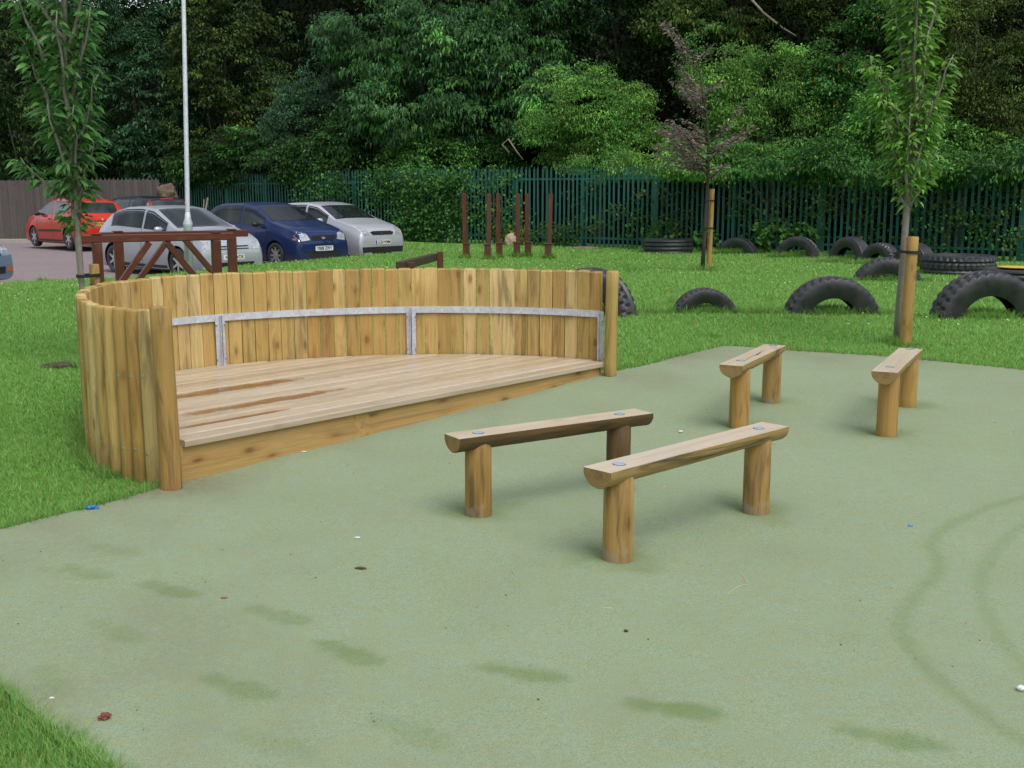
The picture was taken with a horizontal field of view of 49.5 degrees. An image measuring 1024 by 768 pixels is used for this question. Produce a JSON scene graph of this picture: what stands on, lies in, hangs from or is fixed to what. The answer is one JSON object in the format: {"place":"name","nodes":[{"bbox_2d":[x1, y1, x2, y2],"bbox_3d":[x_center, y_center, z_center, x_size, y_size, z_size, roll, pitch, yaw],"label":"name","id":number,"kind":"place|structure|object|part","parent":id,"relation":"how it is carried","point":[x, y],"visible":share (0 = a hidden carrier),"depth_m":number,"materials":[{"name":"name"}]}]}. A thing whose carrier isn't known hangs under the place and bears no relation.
{"place":"outdoors","nodes":[
{"label":"outdoors","id":0,"kind":"place"},
{"bbox_2d":[13,0,170,7],"label":"sky","id":1,"kind":"structure","parent":0,"point":[16,0],"materials":[{"name":"white"}]},
{"bbox_2d":[0,0,1023,256],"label":"hill","id":2,"kind":"structure","parent":0,"point":[508,190],"depth_m":38.18,"materials":[{"name":"green plant"}]},
{"bbox_2d":[0,0,1023,220],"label":"woodland","id":3,"kind":"object","parent":2,"relation":"on","point":[302,35],"visible":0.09,"depth_m":43.24,"materials":[{"name":"green plant"}]},
{"bbox_2d":[751,0,796,36],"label":"dead branch","id":4,"kind":"object","parent":3,"relation":"attached to","point":[763,12],"visible":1,"depth_m":31.66,"materials":[{"name":"grey wood"}]},
{"bbox_2d":[541,0,691,152],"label":"tree","id":5,"kind":"object","parent":2,"relation":"on","point":[603,52],"visible":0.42,"depth_m":36.59,"materials":[{"name":"green plant"}]},
{"bbox_2d":[626,0,859,182],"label":"tree","id":6,"kind":"object","parent":2,"relation":"on","point":[675,13],"visible":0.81,"depth_m":33.09,"materials":[{"name":"green plant"}]},
{"bbox_2d":[0,238,1023,767],"bbox_3d":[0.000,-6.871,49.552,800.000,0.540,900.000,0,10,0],"label":"ground","id":7,"kind":"structure","parent":0,"point":[14,412],"depth_m":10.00,"materials":[{"name":"green plant"}]},
{"bbox_2d":[0,239,47,242],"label":"kerb","id":8,"kind":"structure","parent":7,"relation":"on","point":[15,241],"depth_m":39.95,"materials":[{"name":"concrete"}]},
{"bbox_2d":[0,0,91,180],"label":"tree","id":9,"kind":"object","parent":7,"relation":"on","point":[23,129],"visible":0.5,"depth_m":43.29,"materials":[{"name":"green plant"}]},
{"bbox_2d":[39,361,78,367],"bbox_3d":[-3.724,-0.159,9.234,0.386,0.035,0.276,0,10,0],"label":"soil patch","id":10,"kind":"object","parent":7,"relation":"on","point":[60,363],"visible":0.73,"depth_m":9.17,"materials":[{"name":"brown soil"}]},
{"bbox_2d":[0,0,121,290],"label":"young tree","id":11,"kind":"object","parent":7,"relation":"on","point":[68,77],"visible":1,"depth_m":8.81,"materials":[{"name":"green plant"}]},
{"bbox_2d":[76,264,100,285],"bbox_3d":[-3.486,-0.494,9.214,0.103,0.990,0.233,4,10,22],"label":"tree stake","id":12,"kind":"object","parent":7,"relation":"on","point":[94,274],"visible":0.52,"depth_m":9.17,"materials":[{"name":"brown wood"}]},
{"bbox_2d":[92,178,159,183],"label":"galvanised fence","id":13,"kind":"object","parent":7,"relation":"on","point":[122,179],"visible":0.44,"depth_m":41.80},
{"bbox_2d":[67,0,203,179],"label":"tree","id":14,"kind":"object","parent":7,"relation":"on","point":[126,138],"visible":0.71,"depth_m":43.14,"materials":[{"name":"green plant"}]},
{"bbox_2d":[82,232,233,282],"bbox_3d":[-4.321,-1.363,13.616,1.855,0.974,0.112,-6,11,-29],"label":"wooden railing","id":15,"kind":"object","parent":7,"relation":"on","point":[96,241],"visible":0.58,"depth_m":13.48,"materials":[{"name":"brown wood"}]},
{"bbox_2d":[99,229,247,280],"bbox_3d":[-4.407,-1.540,14.651,1.924,0.974,0.112,-6,12,-32],"label":"wooden railing","id":16,"kind":"object","parent":7,"relation":"on","point":[119,261],"visible":0.39,"depth_m":14.49,"materials":[{"name":"brown wood"}]},
{"bbox_2d":[0,243,357,281],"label":"car park","id":17,"kind":"structure","parent":7,"relation":"on","point":[54,261],"depth_m":28.75,"materials":[{"name":"grey asphalt"}]},
{"bbox_2d":[0,245,12,279],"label":"parked car","id":18,"kind":"object","parent":17,"relation":"on","point":[6,267],"visible":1,"depth_m":21.15,"materials":[{"name":"blue paint"}]},
{"bbox_2d":[26,198,120,248],"bbox_3d":[-14.025,-5.184,35.637,4.080,1.547,2.073,10,14,44],"label":"parked car","id":19,"kind":"object","parent":17,"relation":"on","point":[41,226],"visible":0.49,"depth_m":34.69,"materials":[{"name":"red paint"}]},
{"bbox_3d":[-14.734,-5.573,35.211,0.978,0.474,0.158,10,14,44],"label":"side window","id":20,"kind":"part","parent":19,"relation":"part of","materials":[{"name":"grey glass"}]},
{"bbox_3d":[-13.940,-5.477,34.426,0.155,0.412,1.051,-10,14,-44],"label":"side window","id":21,"kind":"part","parent":19,"relation":"part of","materials":[{"name":"grey glass"}]},
{"bbox_3d":[-12.806,-5.444,34.356,0.252,0.339,1.213,10,14,44],"label":"rear window","id":22,"kind":"part","parent":19,"relation":"part of","materials":[{"name":"black glass"}]},
{"bbox_2d":[0,179,158,238],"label":"board fence","id":23,"kind":"object","parent":17,"relation":"on","point":[19,205],"visible":0.29,"depth_m":40.10,"materials":[{"name":"wood"}]},
{"bbox_2d":[111,196,184,208],"bbox_3d":[-12.406,-5.462,36.867,4.520,1.539,2.084,9,13,42],"label":"parked car","id":24,"kind":"object","parent":17,"relation":"on","point":[123,202],"visible":0.2,"depth_m":35.54,"materials":[{"name":"black paint"}]},
{"bbox_3d":[-12.605,-5.789,35.940,0.900,0.429,0.153,9,13,42],"label":"side window","id":25,"kind":"part","parent":24,"relation":"part of","materials":[{"name":"grey glass"}]},
{"bbox_3d":[-11.950,-5.680,35.332,0.700,0.435,0.145,9,13,42],"label":"side window","id":26,"kind":"part","parent":24,"relation":"part of","materials":[{"name":"black glass"}]},
{"bbox_3d":[-10.929,-5.670,35.433,0.210,0.399,1.239,9,13,42],"label":"rear window","id":27,"kind":"part","parent":24,"relation":"part of","materials":[{"name":"black glass"}]},
{"bbox_2d":[156,183,178,197],"bbox_3d":[-12.175,-6.522,39.033,0.883,1.092,0.831,0,10,0],"label":"boulder","id":28,"kind":"object","parent":17,"relation":"on","point":[168,190],"visible":0.4,"depth_m":38.80,"materials":[{"name":"brown stone"}]},
{"bbox_2d":[99,205,262,272],"bbox_3d":[-7.415,-3.210,24.693,4.148,1.503,2.026,8,13,40],"label":"parked car","id":29,"kind":"object","parent":17,"relation":"on","point":[155,218],"visible":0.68,"depth_m":23.99,"materials":[{"name":"silver metal"}]},
{"bbox_3d":[-8.479,-3.666,24.562,1.251,0.414,0.152,8,13,40],"label":"side window","id":30,"kind":"part","parent":29,"relation":"part of","materials":[{"name":"black glass"}]},
{"bbox_3d":[-7.616,-3.496,23.826,0.881,0.453,0.152,8,13,40],"label":"side window","id":31,"kind":"part","parent":29,"relation":"part of","materials":[{"name":"black glass"}]},
{"bbox_2d":[210,202,347,262],"bbox_3d":[-5.850,-3.687,27.193,3.898,1.518,2.022,8,13,40],"label":"parked car","id":32,"kind":"object","parent":17,"relation":"on","point":[280,231],"visible":0.72,"depth_m":26.17,"materials":[{"name":"blue paint"}]},
{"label":"side window","id":33,"kind":"part","parent":32,"relation":"part of","materials":[{"name":"black glass"}]},
{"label":"side window","id":34,"kind":"part","parent":32,"relation":"part of","materials":[{"name":"black glass"}]},
{"bbox_2d":[288,202,403,256],"bbox_3d":[-4.744,-4.092,29.504,3.898,1.474,2.015,8,13,40],"label":"parked car","id":35,"kind":"object","parent":17,"relation":"on","point":[364,232],"visible":0.51,"depth_m":28.45,"materials":[{"name":"silver metal"}]},
{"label":"side window","id":36,"kind":"part","parent":35,"relation":"part of","materials":[{"name":"black glass"}]},
{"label":"side window","id":37,"kind":"part","parent":35,"relation":"part of","materials":[{"name":"black glass"}]},
{"bbox_2d":[182,0,192,272],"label":"lamp post","id":38,"kind":"object","parent":7,"relation":"on","point":[187,226],"visible":0.9,"depth_m":21.35,"materials":[{"name":"metal"}]},
{"bbox_2d":[185,245,188,260],"bbox_3d":[-6.327,-2.593,21.639,0.070,0.400,0.010,2,10,0],"label":"door panel","id":39,"kind":"structure","parent":38,"relation":"in","point":[186,248],"depth_m":21.64,"materials":[{"name":"grey metal"}]},
{"bbox_2d":[153,0,302,203],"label":"tree","id":40,"kind":"object","parent":7,"relation":"on","point":[228,105],"visible":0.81,"depth_m":42.02,"materials":[{"name":"green plant"}]},
{"bbox_2d":[157,123,309,202],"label":"shrub","id":41,"kind":"object","parent":7,"relation":"on","point":[214,162],"visible":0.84,"depth_m":41.20,"materials":[{"name":"green plant"}]},
{"bbox_2d":[253,8,361,201],"bbox_3d":[-7.106,-9.030,39.883,4.389,8.817,2.862,-5,11,-26],"label":"tree","id":42,"kind":"object","parent":7,"relation":"on","point":[303,102],"visible":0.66,"depth_m":39.24,"materials":[{"name":"green plant"}]},
{"bbox_2d":[239,104,410,201],"bbox_3d":[-6.434,-7.159,39.401,6.512,5.310,3.549,0,10,0],"label":"shrub","id":43,"kind":"object","parent":7,"relation":"on","point":[323,153],"visible":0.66,"depth_m":38.60,"materials":[{"name":"green plant"}]},
{"bbox_2d":[396,251,442,282],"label":"balance beam","id":44,"kind":"structure","parent":7,"relation":"on","point":[414,262],"depth_m":18.42,"materials":[{"name":"brown wood"}]},
{"bbox_2d":[367,126,532,238],"bbox_3d":[-2.059,-6.433,37.401,5.517,4.562,2.719,0,10,0],"label":"shrub","id":45,"kind":"object","parent":7,"relation":"on","point":[450,152],"visible":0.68,"depth_m":36.70,"materials":[{"name":"green plant"}]},
{"bbox_2d":[298,0,619,212],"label":"tree","id":46,"kind":"object","parent":7,"relation":"on","point":[497,34],"visible":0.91,"depth_m":36.50,"materials":[{"name":"green plant"}]},
{"bbox_2d":[462,193,470,257],"bbox_3d":[-1.069,-3.657,26.121,0.192,1.630,0.140,-1,10,0],"label":"tall post","id":47,"kind":"object","parent":7,"relation":"on","point":[466,248],"visible":0.73,"depth_m":26.07,"materials":[{"name":"brown wood"}]},
{"bbox_2d":[483,194,490,257],"bbox_3d":[-0.580,-3.612,25.911,0.192,1.630,0.140,0,10,0],"label":"tall post","id":48,"kind":"object","parent":7,"relation":"on","point":[487,248],"visible":0.69,"depth_m":25.86,"materials":[{"name":"brown wood"}]},
{"bbox_2d":[496,194,503,256],"bbox_3d":[-0.290,-3.733,26.597,0.192,1.630,0.140,0,10,0],"label":"tall post","id":49,"kind":"object","parent":7,"relation":"on","point":[499,247],"visible":0.7,"depth_m":26.55,"materials":[{"name":"brown wood"}]},
{"bbox_2d":[504,232,515,245],"bbox_3d":[-0.027,-4.193,32.777,0.398,0.553,0.396,0,10,0],"label":"rock","id":50,"kind":"object","parent":7,"relation":"on","point":[510,238],"visible":0.56,"depth_m":32.63,"materials":[{"name":"beige stone"}]},
{"bbox_2d":[0,346,1023,767],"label":"rubber surface","id":51,"kind":"object","parent":7,"relation":"on","point":[320,650],"visible":0.92,"depth_m":4.29,"materials":[{"name":"green rubber"}]},
{"bbox_2d":[86,505,98,508],"bbox_3d":[-2.083,0.610,5.512,0.069,0.021,0.050,-3,10,-17],"label":"blue wrapper","id":52,"kind":"object","parent":51,"relation":"on","point":[92,507],"visible":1,"depth_m":5.50,"materials":[{"name":"blue plastic"}]},
{"bbox_2d":[97,712,111,720],"bbox_3d":[-1.213,0.988,3.308,0.042,0.029,0.030,-5,11,-28],"label":"dry leaf","id":53,"kind":"object","parent":51,"relation":"on","point":[103,716],"visible":1,"depth_m":3.30,"materials":[{"name":"brown plant"}]},
{"bbox_2d":[75,267,618,490],"bbox_3d":[-1.337,-0.251,7.984,2.322,1.061,4.061,8,13,40],"label":"timber stage","id":54,"kind":"object","parent":51,"relation":"on","point":[178,387],"visible":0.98,"depth_m":8.32,"materials":[{"name":"brown wood"}]},
{"bbox_2d":[9,400,1013,731],"bbox_3d":[0.843,0.396,6.321,4.181,0.160,7.407,6,11,31],"label":"grit","id":55,"kind":"object","parent":51,"relation":"on","point":[537,550],"visible":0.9,"depth_m":4.04,"materials":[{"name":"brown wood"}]},
{"bbox_2d":[444,408,652,517],"bbox_3d":[0.209,0.439,5.623,1.167,0.502,0.157,-6,12,-32],"label":"log bench","id":56,"kind":"object","parent":51,"relation":"on","point":[475,445],"visible":0.86,"depth_m":5.42,"materials":[{"name":"brown wood"}]},
{"bbox_2d":[584,422,788,563],"bbox_3d":[0.828,0.526,5.084,1.325,0.514,0.156,-9,13,-43],"label":"log bench","id":57,"kind":"object","parent":51,"relation":"on","point":[614,478],"visible":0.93,"depth_m":4.87,"materials":[{"name":"brown wood"}]},
{"bbox_2d":[719,344,785,428],"bbox_3d":[1.621,0.058,7.463,0.156,0.531,1.082,5,11,27],"label":"log bench","id":58,"kind":"object","parent":51,"relation":"on","point":[736,370],"visible":0.94,"depth_m":7.17,"materials":[{"name":"brown wood"}]},
{"bbox_2d":[871,348,922,437],"bbox_3d":[2.526,0.095,7.297,0.156,0.531,1.176,5,11,27],"label":"log bench","id":59,"kind":"object","parent":51,"relation":"on","point":[895,375],"visible":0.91,"depth_m":6.95,"materials":[{"name":"brown wood"}]},
{"bbox_2d":[0,249,1023,324],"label":"clover flowers","id":60,"kind":"object","parent":7,"relation":"on","point":[485,264],"visible":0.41,"depth_m":21.25,"materials":[{"name":"white plant"}]},
{"bbox_2d":[500,222,529,243],"bbox_3d":[0.050,-4.471,33.440,0.989,0.847,1.277,0,10,0],"label":"shrub","id":61,"kind":"object","parent":7,"relation":"on","point":[522,233],"visible":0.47,"depth_m":33.08,"materials":[{"name":"green plant"}]},
{"bbox_2d":[512,194,519,255],"bbox_3d":[0.103,-3.788,26.935,0.192,1.630,0.140,0,10,0],"label":"tall post","id":62,"kind":"object","parent":7,"relation":"on","point":[516,245],"visible":0.73,"depth_m":26.88,"materials":[{"name":"brown wood"}]},
{"bbox_2d":[525,194,532,254],"bbox_3d":[0.406,-3.808,27.057,0.192,1.630,0.140,0,10,0],"label":"tall post","id":63,"kind":"object","parent":7,"relation":"on","point":[527,245],"visible":0.74,"depth_m":27.00,"materials":[{"name":"brown wood"}]},
{"bbox_2d":[543,194,552,257],"bbox_3d":[0.853,-3.687,26.386,0.192,1.630,0.140,1,10,0],"label":"tall post","id":64,"kind":"object","parent":7,"relation":"on","point":[548,247],"visible":0.75,"depth_m":26.34,"materials":[{"name":"brown wood"}]},
{"bbox_2d":[511,59,586,224],"bbox_3d":[1.092,-7.230,35.227,2.446,6.061,2.452,5,11,28],"label":"sapling","id":65,"kind":"object","parent":7,"relation":"on","point":[530,89],"visible":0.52,"depth_m":34.48,"materials":[{"name":"green plant"}]},
{"bbox_2d":[125,158,1023,261],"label":"palisade fence","id":66,"kind":"object","parent":7,"relation":"on","point":[820,244],"visible":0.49,"depth_m":30.52,"materials":[{"name":"green metal"}]},
{"bbox_2d":[275,156,539,243],"bbox_3d":[-3.793,-5.765,36.271,11.611,3.359,1.679,8,13,39],"label":"ivy","id":67,"kind":"object","parent":66,"relation":"attached to","point":[450,213],"visible":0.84,"depth_m":35.33,"materials":[{"name":"green plant"}]},
{"bbox_2d":[520,180,701,246],"bbox_3d":[2.656,-4.641,31.413,6.269,2.479,1.154,7,12,37],"label":"ivy","id":68,"kind":"object","parent":66,"relation":"attached to","point":[555,239],"visible":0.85,"depth_m":31.13,"materials":[{"name":"green plant"}]},
{"bbox_2d":[722,173,1023,260],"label":"ivy","id":69,"kind":"object","parent":66,"relation":"attached to","point":[1009,238],"visible":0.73,"depth_m":26.27,"materials":[{"name":"green plant"}]},
{"bbox_2d":[573,246,600,249],"bbox_3d":[2.060,-3.756,30.850,0.877,0.136,0.197,0,10,0],"label":"fallen log","id":70,"kind":"object","parent":7,"relation":"on","point":[584,247],"visible":0.68,"depth_m":30.80,"materials":[{"name":"wood"}]},
{"bbox_2d":[507,57,681,244],"bbox_3d":[2.648,-6.559,32.932,5.598,6.313,4.737,0,10,0],"label":"tree","id":71,"kind":"object","parent":7,"relation":"on","point":[591,144],"visible":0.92,"depth_m":32.99,"materials":[{"name":"green plant"}]},
{"bbox_2d":[501,138,522,159],"bbox_3d":[0.014,-7.162,33.878,0.679,0.656,0.067,0,10,0],"label":"dead branch","id":72,"kind":"object","parent":71,"relation":"on","point":[506,149],"visible":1,"depth_m":33.85,"materials":[{"name":"grey wood"}]},
{"bbox_2d":[575,267,636,317],"bbox_3d":[0.889,-0.766,12.658,1.120,1.120,0.320,8,13,39],"label":"tyre","id":73,"kind":"object","parent":7,"relation":"on","point":[626,305],"visible":0.21,"depth_m":12.31,"materials":[{"name":"rubber"}]},
{"bbox_2d":[642,238,693,253],"bbox_3d":[4.091,-3.622,29.183,1.342,0.383,1.342,-3,10,-17],"label":"tyre","id":74,"kind":"object","parent":7,"relation":"on","point":[671,245],"visible":0.95,"depth_m":28.64,"materials":[{"name":"rubber"}]},
{"bbox_2d":[649,20,758,267],"bbox_3d":[3.583,-4.383,20.933,1.993,4.706,1.787,0,10,0],"label":"young tree","id":75,"kind":"object","parent":7,"relation":"on","point":[696,164],"visible":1,"depth_m":20.74,"materials":[{"name":"purple-brown leaf"},{"name":"dark bark"}]},
{"bbox_2d":[673,287,735,313],"bbox_3d":[2.203,-0.719,12.765,0.774,0.774,0.221,-1,10,-6],"label":"tyre","id":76,"kind":"object","parent":7,"relation":"on","point":[695,297],"visible":0.3,"depth_m":12.62,"materials":[{"name":"rubber"}]},
{"bbox_2d":[703,189,714,265],"bbox_3d":[3.750,-2.868,21.272,0.122,1.711,0.336,7,12,36],"label":"tree stake","id":77,"kind":"object","parent":7,"relation":"on","point":[710,227],"visible":0.85,"depth_m":21.29,"materials":[{"name":"brown wood"}]},
{"bbox_2d":[717,237,756,253],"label":"tyre","id":78,"kind":"object","parent":7,"relation":"on","point":[746,245],"visible":0.34,"depth_m":28.51,"materials":[{"name":"rubber"}]},
{"bbox_2d":[640,213,839,252],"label":"nettles","id":79,"kind":"object","parent":7,"relation":"on","point":[763,234],"visible":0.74,"depth_m":28.50,"materials":[{"name":"green plant"}]},
{"bbox_2d":[634,21,904,250],"bbox_3d":[7.078,-6.304,29.608,7.424,6.929,5.504,2,10,12],"label":"tree","id":80,"kind":"object","parent":7,"relation":"on","point":[737,84],"visible":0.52,"depth_m":29.97,"materials":[{"name":"green plant"}]},
{"bbox_2d":[775,236,819,257],"bbox_3d":[6.948,-3.060,27.083,1.080,1.080,0.308,7,12,33],"label":"tyre","id":81,"kind":"object","parent":7,"relation":"on","point":[809,247],"visible":0.44,"depth_m":26.86,"materials":[{"name":"rubber"}]},
{"bbox_2d":[783,276,879,314],"bbox_3d":[3.616,-0.675,12.624,1.097,1.097,0.313,0,10,-2],"label":"tyre","id":82,"kind":"object","parent":7,"relation":"on","point":[811,294],"visible":0.37,"depth_m":12.43,"materials":[{"name":"rubber"}]},
{"bbox_2d":[657,130,1023,239],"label":"shrub","id":83,"kind":"object","parent":7,"relation":"on","point":[811,164],"visible":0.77,"depth_m":27.12,"materials":[{"name":"green plant"}]},
{"bbox_2d":[780,0,908,226],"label":"tree","id":84,"kind":"object","parent":7,"relation":"on","point":[837,71],"visible":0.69,"depth_m":29.50,"materials":[{"name":"green plant"}]},
{"bbox_2d":[829,237,867,259],"bbox_3d":[7.629,-2.788,25.105,0.308,1.080,1.080,-5,11,-28],"label":"tyre","id":85,"kind":"object","parent":7,"relation":"on","point":[856,245],"visible":0.36,"depth_m":24.92,"materials":[{"name":"rubber"}]},
{"bbox_2d":[861,243,896,260],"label":"tyre","id":86,"kind":"object","parent":7,"relation":"on","point":[873,250],"visible":0.41,"depth_m":23.82,"materials":[{"name":"rubber"}]},
{"bbox_2d":[852,257,922,281],"bbox_3d":[5.992,-1.446,17.799,1.159,1.159,0.331,1,10,6],"label":"tyre","id":87,"kind":"object","parent":7,"relation":"on","point":[877,267],"visible":0.31,"depth_m":17.60,"materials":[{"name":"rubber"}]},
{"bbox_2d":[897,236,918,345],"bbox_3d":[3.631,-0.787,10.272,0.126,1.150,0.301,1,10,0],"label":"tree stake","id":88,"kind":"object","parent":7,"relation":"on","point":[911,252],"visible":0.86,"depth_m":10.13,"materials":[{"name":"brown wood"}]},
{"bbox_2d":[855,0,966,338],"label":"young tree","id":89,"kind":"object","parent":7,"relation":"on","point":[909,138],"visible":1,"depth_m":10.01,"materials":[{"name":"green plant"}]},
{"bbox_2d":[894,243,932,261],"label":"tyre","id":90,"kind":"object","parent":7,"relation":"on","point":[924,248],"visible":0.1,"depth_m":22.79,"materials":[{"name":"rubber"}]},
{"bbox_2d":[816,78,1023,252],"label":"tree","id":91,"kind":"object","parent":7,"relation":"on","point":[864,127],"visible":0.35,"depth_m":26.75,"materials":[{"name":"green plant"}]},
{"bbox_2d":[865,0,1023,251],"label":"tree","id":92,"kind":"object","parent":7,"relation":"on","point":[961,14],"visible":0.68,"depth_m":26.94,"materials":[{"name":"green plant"}]},
{"bbox_2d":[918,253,996,275],"bbox_3d":[8.019,-2.142,20.014,1.316,0.376,1.316,-1,10,-6],"label":"tyre","id":93,"kind":"object","parent":7,"relation":"on","point":[954,264],"visible":0.84,"depth_m":19.51,"materials":[{"name":"rubber"}]},
{"bbox_2d":[929,270,1023,319],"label":"tyre","id":94,"kind":"object","parent":7,"relation":"on","point":[960,295],"visible":0.42,"depth_m":12.03,"materials":[{"name":"rubber"}]},
{"bbox_2d":[977,266,1023,280],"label":"tyre","id":95,"kind":"object","parent":7,"relation":"on","point":[1017,273],"visible":0.35,"depth_m":15.67,"materials":[{"name":"rubber"}]},
{"bbox_2d":[998,266,1023,268],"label":"yellow disc","id":96,"kind":"object","parent":95,"relation":"on","point":[1020,267],"visible":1,"depth_m":16.09,"materials":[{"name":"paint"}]},
{"bbox_2d":[1016,684,1023,690],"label":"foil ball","id":97,"kind":"object","parent":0,"point":[1020,687],"visible":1,"depth_m":3.49,"materials":[{"name":"silver metal"}]}
]}

